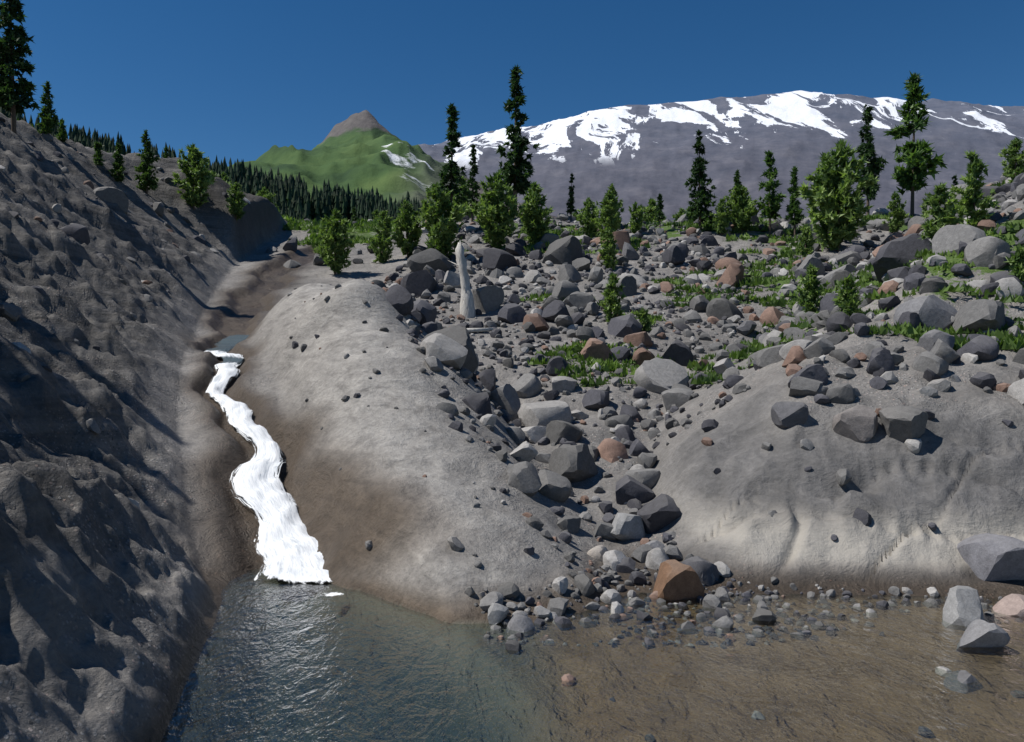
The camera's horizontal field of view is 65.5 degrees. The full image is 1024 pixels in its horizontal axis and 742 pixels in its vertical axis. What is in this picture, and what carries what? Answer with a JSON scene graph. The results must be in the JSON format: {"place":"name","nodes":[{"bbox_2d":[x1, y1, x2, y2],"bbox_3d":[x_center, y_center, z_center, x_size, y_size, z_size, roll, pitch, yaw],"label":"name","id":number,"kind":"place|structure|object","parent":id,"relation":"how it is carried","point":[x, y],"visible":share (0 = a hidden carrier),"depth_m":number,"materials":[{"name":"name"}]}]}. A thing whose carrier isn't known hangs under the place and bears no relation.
{"place":"outdoors","nodes":[
{"label":"outdoors","id":0,"kind":"place"},
{"bbox_2d":[0,90,1023,741],"bbox_3d":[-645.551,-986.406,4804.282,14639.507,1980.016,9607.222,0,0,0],"label":"terrain","id":1,"kind":"structure","parent":0,"point":[110,604],"depth_m":12.51,"materials":[{"name":"grey stone"}]},
{"bbox_2d":[204,335,331,583],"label":"waterfall stream","id":2,"kind":"structure","parent":1,"relation":"on","point":[287,544],"depth_m":13.58,"materials":[{"name":"white liquid"}]},
{"bbox_2d":[0,107,557,221],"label":"forest trees","id":3,"kind":"object","parent":1,"relation":"on","point":[292,199],"visible":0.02,"depth_m":415.97,"materials":[{"name":"green plant"}]},
{"bbox_2d":[448,241,492,332],"bbox_3d":[-1.728,-3.092,28.489,1.390,3.700,3.524,0,0,-14],"label":"dead snag","id":4,"kind":"object","parent":1,"relation":"on","point":[467,307],"visible":0.94,"depth_m":29.69,"materials":[{"name":"grey wood"}]},
{"bbox_2d":[0,117,1023,741],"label":"boulders","id":5,"kind":"object","parent":1,"relation":"on","point":[568,307],"visible":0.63,"depth_m":17.78,"materials":[{"name":"grey stone"}]},
{"bbox_2d":[3,114,1023,386],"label":"low shrubs","id":6,"kind":"object","parent":1,"relation":"on","point":[863,276],"visible":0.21,"depth_m":27.86,"materials":[{"name":"green plant"}]},
{"bbox_2d":[0,0,1023,166],"label":"sky","id":7,"kind":"structure","parent":0,"point":[240,79],"materials":[{"name":"blue"}]},
{"bbox_2d":[162,568,1023,741],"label":"pool water","id":8,"kind":"structure","parent":0,"point":[332,593],"depth_m":8.87,"materials":[{"name":"liquid"}]}
]}

